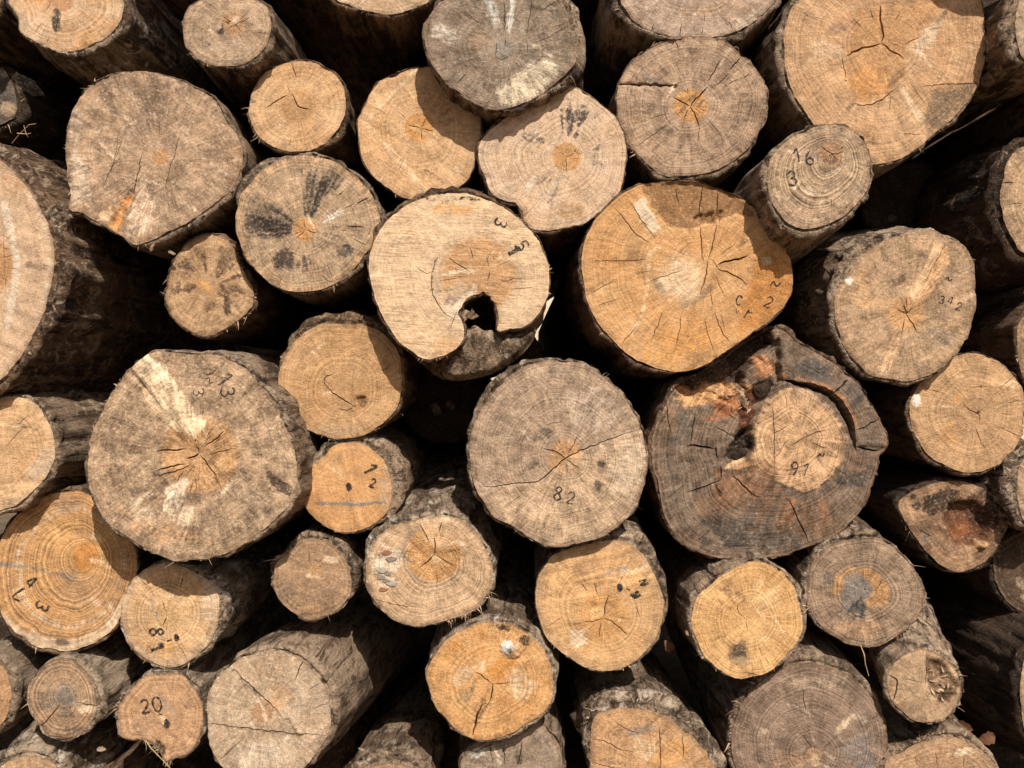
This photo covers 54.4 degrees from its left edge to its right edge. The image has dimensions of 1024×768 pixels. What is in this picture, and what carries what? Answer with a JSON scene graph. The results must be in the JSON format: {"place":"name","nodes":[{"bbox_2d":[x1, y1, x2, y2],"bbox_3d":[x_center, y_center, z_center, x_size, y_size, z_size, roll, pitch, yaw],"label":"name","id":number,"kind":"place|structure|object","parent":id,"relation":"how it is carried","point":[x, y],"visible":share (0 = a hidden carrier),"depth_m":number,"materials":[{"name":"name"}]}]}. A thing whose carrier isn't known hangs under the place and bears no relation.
{"place":"outdoors","nodes":[
{"label":"outdoors","id":0,"kind":"place"},
{"bbox_2d":[0,715,32,750],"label":"log","id":1,"kind":"object","parent":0,"point":[7,737],"visible":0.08,"depth_m":2.73,"materials":[{"name":"black wood"}]},
{"bbox_2d":[0,513,729,767],"bbox_3d":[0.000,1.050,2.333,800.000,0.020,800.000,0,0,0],"label":"ground","id":2,"kind":"structure","parent":0,"point":[671,664],"depth_m":3.32,"materials":[{"name":"brown soil"}]},
{"bbox_2d":[0,711,129,767],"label":"log","id":3,"kind":"object","parent":2,"relation":"on","point":[31,745],"visible":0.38,"depth_m":2.40,"materials":[{"name":"brown bark"},{"name":"wood"}]},
{"bbox_2d":[0,635,55,733],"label":"log","id":4,"kind":"object","parent":3,"relation":"on","point":[21,663],"visible":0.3,"depth_m":2.38,"materials":[{"name":"brown bark"},{"name":"wood"}]},
{"bbox_2d":[0,615,9,639],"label":"log","id":5,"kind":"object","parent":4,"relation":"on","point":[4,632],"visible":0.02,"depth_m":2.63,"materials":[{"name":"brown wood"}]},
{"bbox_2d":[21,629,151,741],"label":"log","id":6,"kind":"object","parent":3,"relation":"on","point":[72,695],"visible":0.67,"depth_m":2.34,"materials":[{"name":"brown bark"},{"name":"wood"}]},
{"bbox_2d":[0,483,180,654],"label":"log","id":7,"kind":"object","parent":6,"relation":"on","point":[72,565],"visible":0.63,"depth_m":2.37,"materials":[{"name":"beige wood"}]},
{"bbox_2d":[0,388,111,514],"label":"log","id":8,"kind":"object","parent":7,"relation":"on","point":[44,441],"visible":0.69,"depth_m":2.32,"materials":[{"name":"brown wood"}]},
{"bbox_2d":[0,143,284,402],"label":"log","id":9,"kind":"object","parent":8,"relation":"on","point":[82,306],"visible":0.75,"depth_m":2.38,"materials":[{"name":"brown wood"}]},
{"bbox_2d":[0,63,73,161],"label":"log","id":10,"kind":"object","parent":9,"relation":"on","point":[43,110],"visible":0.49,"depth_m":2.56,"materials":[{"name":"black wood"}]},
{"bbox_2d":[0,0,57,83],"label":"log","id":11,"kind":"object","parent":10,"relation":"on","point":[19,52],"visible":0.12,"depth_m":2.52,"materials":[{"name":"brown wood"}]},
{"bbox_2d":[14,69,85,105],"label":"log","id":12,"kind":"object","parent":10,"relation":"on","point":[66,87],"visible":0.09,"depth_m":2.77,"materials":[{"name":"black wood"}]},
{"bbox_2d":[97,746,105,751],"bbox_3d":[-0.958,0.852,2.324,0.021,0.014,0.006,10,-27,-13],"label":"bark scrap","id":13,"kind":"object","parent":3,"relation":"on","point":[101,749],"visible":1,"depth_m":2.32,"materials":[{"name":"beige wood"}]},
{"bbox_2d":[103,740,213,767],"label":"log","id":14,"kind":"object","parent":2,"relation":"on","point":[130,754],"visible":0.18,"depth_m":2.59,"materials":[{"name":"brown wood"}]},
{"bbox_2d":[108,594,297,766],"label":"log","id":15,"kind":"object","parent":14,"relation":"on","point":[163,712],"visible":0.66,"depth_m":2.34,"materials":[{"name":"brown bark"},{"name":"wood"}]},
{"bbox_2d":[145,740,169,767],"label":"straw","id":16,"kind":"object","parent":15,"relation":"hanging from","point":[156,753],"visible":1,"depth_m":2.31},
{"bbox_2d":[120,512,316,670],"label":"log","id":17,"kind":"object","parent":15,"relation":"on","point":[174,615],"visible":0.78,"depth_m":2.34,"materials":[{"name":"brown bark"},{"name":"wood"}]},
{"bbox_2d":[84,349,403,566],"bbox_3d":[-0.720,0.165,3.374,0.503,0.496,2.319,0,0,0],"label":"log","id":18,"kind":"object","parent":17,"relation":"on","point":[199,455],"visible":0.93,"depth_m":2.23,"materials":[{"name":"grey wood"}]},
{"bbox_2d":[158,232,331,350],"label":"log","id":19,"kind":"object","parent":18,"relation":"on","point":[219,288],"visible":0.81,"depth_m":2.35,"materials":[{"name":"brown wood"}]},
{"bbox_2d":[65,71,275,260],"bbox_3d":[-0.826,-0.516,3.450,0.421,0.418,2.306,0,0,0],"label":"log","id":20,"kind":"object","parent":19,"relation":"on","point":[164,164],"visible":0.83,"depth_m":2.30,"materials":[{"name":"beige wood"}]},
{"bbox_2d":[193,61,277,157],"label":"log","id":21,"kind":"object","parent":20,"relation":"on","point":[207,83],"visible":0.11,"depth_m":2.90,"materials":[{"name":"brown wood"}]},
{"bbox_2d":[8,0,202,87],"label":"log","id":22,"kind":"object","parent":21,"relation":"on","point":[85,43],"visible":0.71,"depth_m":2.36,"materials":[{"name":"brown bark"},{"name":"wood"}]},
{"bbox_2d":[151,0,182,33],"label":"log","id":23,"kind":"object","parent":22,"relation":"on","point":[170,16],"visible":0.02,"depth_m":3.03,"materials":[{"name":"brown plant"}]},
{"bbox_2d":[161,0,309,59],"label":"log","id":24,"kind":"object","parent":22,"relation":"on","point":[178,9],"visible":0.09,"depth_m":2.60,"materials":[{"name":"brown wood"}]},
{"bbox_2d":[205,583,436,767],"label":"log","id":25,"kind":"object","parent":2,"relation":"on","point":[297,693],"visible":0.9,"depth_m":2.28,"materials":[{"name":"brown wood"}]},
{"bbox_2d":[263,521,370,622],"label":"log","id":26,"kind":"object","parent":25,"relation":"on","point":[316,567],"visible":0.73,"depth_m":2.37,"materials":[{"name":"brown wood"}]},
{"bbox_2d":[304,418,432,533],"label":"log","id":27,"kind":"object","parent":26,"relation":"on","point":[364,484],"visible":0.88,"depth_m":2.37,"materials":[{"name":"beige wood"}]},
{"bbox_2d":[277,309,422,440],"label":"log","id":28,"kind":"object","parent":27,"relation":"on","point":[354,373],"visible":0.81,"depth_m":2.35,"materials":[{"name":"beige wood"}]},
{"bbox_2d":[235,152,389,312],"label":"log","id":29,"kind":"object","parent":28,"relation":"on","point":[306,223],"visible":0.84,"depth_m":2.30,"materials":[{"name":"beige wood"}]},
{"bbox_2d":[244,58,394,211],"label":"log","id":30,"kind":"object","parent":29,"relation":"on","point":[299,106],"visible":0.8,"depth_m":2.37,"materials":[{"name":"beige wood"}]},
{"bbox_2d":[182,0,307,115],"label":"log","id":31,"kind":"object","parent":30,"relation":"on","point":[236,49],"visible":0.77,"depth_m":2.31,"materials":[{"name":"brown wood"}]},
{"bbox_2d":[272,0,370,112],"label":"log","id":32,"kind":"object","parent":31,"relation":"on","point":[315,26],"visible":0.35,"depth_m":2.90,"materials":[{"name":"black wood"}]},
{"bbox_2d":[308,683,390,767],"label":"log","id":33,"kind":"object","parent":2,"relation":"on","point":[342,752],"visible":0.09,"depth_m":2.79,"materials":[{"name":"black wood"}]},
{"bbox_2d":[350,643,449,767],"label":"log","id":34,"kind":"object","parent":2,"relation":"on","point":[409,728],"visible":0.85,"depth_m":2.65,"materials":[{"name":"brown wood"}]},
{"bbox_2d":[458,682,565,767],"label":"log","id":35,"kind":"object","parent":2,"relation":"on","point":[541,743],"visible":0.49,"depth_m":2.39,"materials":[{"name":"beige wood"}]},
{"bbox_2d":[425,525,558,741],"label":"log","id":36,"kind":"object","parent":35,"relation":"on","point":[491,672],"visible":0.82,"depth_m":2.33,"materials":[{"name":"grey-brown bark"},{"name":"wood"}]},
{"bbox_2d":[363,437,502,627],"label":"log","id":37,"kind":"object","parent":36,"relation":"on","point":[433,544],"visible":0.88,"depth_m":2.33,"materials":[{"name":"grey-brown bark"},{"name":"cut wood"}]},
{"bbox_2d":[400,366,491,442],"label":"log","id":38,"kind":"object","parent":37,"relation":"on","point":[438,410],"visible":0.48,"depth_m":2.75,"materials":[{"name":"black wood"}]},
{"bbox_2d":[366,186,551,380],"bbox_3d":[-0.120,-0.231,3.396,0.429,0.448,2.315,0,0,0],"label":"log","id":39,"kind":"object","parent":38,"relation":"on","point":[459,280],"visible":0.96,"depth_m":2.26,"materials":[{"name":"beige wood"}]},
{"bbox_2d":[356,65,483,208],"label":"log","id":40,"kind":"object","parent":39,"relation":"on","point":[418,131],"visible":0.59,"depth_m":2.36,"materials":[{"name":"brown wood"}]},
{"bbox_2d":[476,84,627,300],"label":"log","id":41,"kind":"object","parent":39,"relation":"on","point":[553,168],"visible":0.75,"depth_m":2.33,"materials":[{"name":"brown wood"}]},
{"bbox_2d":[422,0,585,202],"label":"log","id":42,"kind":"object","parent":41,"relation":"on","point":[495,60],"visible":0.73,"depth_m":2.28,"materials":[{"name":"grey wood"}]},
{"bbox_2d":[330,0,436,89],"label":"log","id":43,"kind":"object","parent":42,"relation":"on","point":[383,38],"visible":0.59,"depth_m":2.40,"materials":[{"name":"brown wood"}]},
{"bbox_2d":[564,649,726,767],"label":"log","id":44,"kind":"object","parent":2,"relation":"on","point":[653,719],"visible":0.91,"depth_m":2.34,"materials":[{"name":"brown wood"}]},
{"bbox_2d":[534,512,667,672],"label":"log","id":45,"kind":"object","parent":44,"relation":"on","point":[601,606],"visible":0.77,"depth_m":2.33,"materials":[{"name":"grey-brown bark"},{"name":"wood"}]},
{"bbox_2d":[466,357,648,547],"bbox_3d":[0.106,0.158,3.425,0.425,0.444,2.316,0,0,0],"label":"log","id":46,"kind":"object","parent":45,"relation":"on","point":[557,453],"visible":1,"depth_m":2.28,"materials":[{"name":"grey wood"}]},
{"bbox_2d":[500,337,543,372],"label":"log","id":47,"kind":"object","parent":46,"relation":"on","point":[534,350],"visible":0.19,"depth_m":2.68,"materials":[{"name":"brown wood"}]},
{"bbox_2d":[664,640,674,652],"bbox_3d":[0.382,0.642,2.427,0.027,0.034,0.016,-20,-1,-20],"label":"dry leaf","id":48,"kind":"object","parent":45,"relation":"on","point":[669,647],"visible":1,"depth_m":2.43,"materials":[{"name":"brown plant"}]},
{"bbox_2d":[664,574,887,767],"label":"log","id":49,"kind":"object","parent":2,"relation":"on","point":[817,705],"visible":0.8,"depth_m":2.36,"materials":[{"name":"brown wood"}]},
{"bbox_2d":[635,504,812,678],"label":"log","id":50,"kind":"object","parent":49,"relation":"on","point":[744,616],"visible":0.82,"depth_m":2.30,"materials":[{"name":"beige wood"}]},
{"bbox_2d":[617,324,888,559],"bbox_3d":[0.610,0.138,3.506,0.585,0.563,2.316,0,0,0],"label":"log","id":51,"kind":"object","parent":50,"relation":"on","point":[767,442],"visible":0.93,"depth_m":2.36,"materials":[{"name":"brown wood"}]},
{"bbox_2d":[538,180,792,385],"bbox_3d":[0.390,-0.223,3.469,0.544,0.517,2.309,0,0,0],"label":"log","id":52,"kind":"object","parent":51,"relation":"on","point":[673,278],"visible":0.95,"depth_m":2.33,"materials":[{"name":"brown wood"}]},
{"bbox_2d":[607,36,768,190],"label":"log","id":53,"kind":"object","parent":52,"relation":"on","point":[688,108],"visible":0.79,"depth_m":2.35,"materials":[{"name":"grey wood"}]},
{"bbox_2d":[583,0,780,142],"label":"log","id":54,"kind":"object","parent":53,"relation":"on","point":[624,33],"visible":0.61,"depth_m":2.35,"materials":[{"name":"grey wood"}]},
{"bbox_2d":[571,0,598,74],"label":"log","id":55,"kind":"object","parent":54,"relation":"on","point":[587,10],"visible":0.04,"depth_m":2.85,"materials":[{"name":"black wood"}]},
{"bbox_2d":[631,123,873,361],"bbox_3d":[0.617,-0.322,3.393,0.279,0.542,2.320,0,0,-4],"label":"log","id":56,"kind":"object","parent":51,"relation":"on","point":[805,191],"visible":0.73,"depth_m":2.25,"materials":[{"name":"beige wood"}]},
{"bbox_2d":[718,0,984,192],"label":"log","id":57,"kind":"object","parent":56,"relation":"on","point":[894,83],"visible":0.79,"depth_m":2.34,"materials":[{"name":"brown wood"}]},
{"bbox_2d":[745,0,787,57],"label":"log","id":58,"kind":"object","parent":57,"relation":"on","point":[783,3],"visible":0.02,"depth_m":2.69,"materials":[{"name":"brown wood"}]},
{"bbox_2d":[767,226,975,386],"bbox_3d":[0.875,-0.316,3.510,0.375,0.646,2.324,0,0,-3],"label":"log","id":59,"kind":"object","parent":51,"relation":"on","point":[896,306],"visible":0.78,"depth_m":2.37,"materials":[{"name":"beige wood"}]},
{"bbox_2d":[772,516,930,647],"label":"log","id":60,"kind":"object","parent":49,"relation":"on","point":[866,589],"visible":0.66,"depth_m":2.35,"materials":[{"name":"brown wood"}]},
{"bbox_2d":[860,646,868,675],"bbox_3d":[0.831,0.650,2.333,0.026,0.076,0.013,0,0,-25],"label":"straw","id":61,"kind":"object","parent":60,"relation":"hanging from","point":[864,659],"visible":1,"depth_m":2.33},
{"bbox_2d":[792,613,998,767],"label":"log","id":62,"kind":"object","parent":2,"relation":"on","point":[952,742],"visible":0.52,"depth_m":2.36,"materials":[{"name":"brown wood"}]},
{"bbox_2d":[858,538,963,723],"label":"log","id":63,"kind":"object","parent":62,"relation":"on","point":[919,676],"visible":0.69,"depth_m":2.32,"materials":[{"name":"brown wood"}]},
{"bbox_2d":[857,461,1009,573],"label":"log","id":64,"kind":"object","parent":63,"relation":"on","point":[946,523],"visible":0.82,"depth_m":2.44,"materials":[{"name":"brown wood"}]},
{"bbox_2d":[854,351,1023,476],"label":"log","id":65,"kind":"object","parent":64,"relation":"on","point":[961,414],"visible":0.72,"depth_m":2.40,"materials":[{"name":"brown wood"}]},
{"bbox_2d":[958,293,1023,391],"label":"log","id":66,"kind":"object","parent":65,"relation":"on","point":[996,332],"visible":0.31,"depth_m":2.48,"materials":[{"name":"brown wood"}]},
{"bbox_2d":[908,137,1023,297],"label":"log","id":67,"kind":"object","parent":66,"relation":"on","point":[972,208],"visible":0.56,"depth_m":2.44,"materials":[{"name":"brown wood"}]},
{"bbox_2d":[836,160,935,242],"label":"log","id":68,"kind":"object","parent":67,"relation":"on","point":[893,193],"visible":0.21,"depth_m":2.73,"materials":[{"name":"black wood"}]},
{"bbox_2d":[901,93,1023,189],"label":"log","id":69,"kind":"object","parent":67,"relation":"on","point":[1002,125],"visible":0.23,"depth_m":2.68,"materials":[{"name":"brown wood"}]},
{"bbox_2d":[982,0,997,7],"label":"log","id":70,"kind":"object","parent":69,"relation":"on","point":[987,3],"visible":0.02,"depth_m":2.83,"materials":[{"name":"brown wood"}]},
{"bbox_2d":[914,0,1023,153],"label":"log","id":71,"kind":"object","parent":67,"relation":"on","point":[1002,79],"visible":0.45,"depth_m":2.32,"materials":[{"name":"brown wood"}]},
{"bbox_2d":[973,287,1023,351],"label":"log","id":72,"kind":"object","parent":66,"relation":"on","point":[983,303],"visible":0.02,"depth_m":2.64,"materials":[{"name":"brown wood"}]},
{"bbox_2d":[957,720,972,731],"bbox_3d":[1.093,0.830,2.415,0.048,0.034,0.019,0,0,22],"label":"dry leaf","id":73,"kind":"object","parent":62,"relation":"on","point":[967,726],"visible":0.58,"depth_m":2.41,"materials":[{"name":"brown plant"}]},
{"bbox_2d":[979,731,994,744],"bbox_3d":[1.154,0.859,2.415,0.045,0.032,0.019,-25,-12,2],"label":"dry leaf","id":74,"kind":"object","parent":62,"relation":"on","point":[987,738],"visible":0.86,"depth_m":2.41,"materials":[{"name":"brown plant"}]},
{"bbox_2d":[953,705,1023,767],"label":"log","id":75,"kind":"object","parent":2,"relation":"on","point":[1005,756],"visible":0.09,"depth_m":2.63,"materials":[{"name":"black wood"}]},
{"bbox_2d":[914,566,1023,753],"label":"log","id":76,"kind":"object","parent":75,"relation":"on","point":[984,637],"visible":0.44,"depth_m":2.49,"materials":[{"name":"brown wood"}]},
{"bbox_2d":[904,528,1023,612],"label":"log","id":77,"kind":"object","parent":76,"relation":"on","point":[1003,570],"visible":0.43,"depth_m":2.47,"materials":[{"name":"brown wood"}]},
{"bbox_2d":[879,438,1023,531],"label":"log","id":78,"kind":"object","parent":77,"relation":"on","point":[1004,482],"visible":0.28,"depth_m":2.38,"materials":[{"name":"brown wood"}]},
{"bbox_2d":[402,297,1023,438],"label":"earth bank","id":79,"kind":"structure","parent":0,"point":[548,302],"depth_m":12.42,"materials":[{"name":"brown soil"}]}
]}

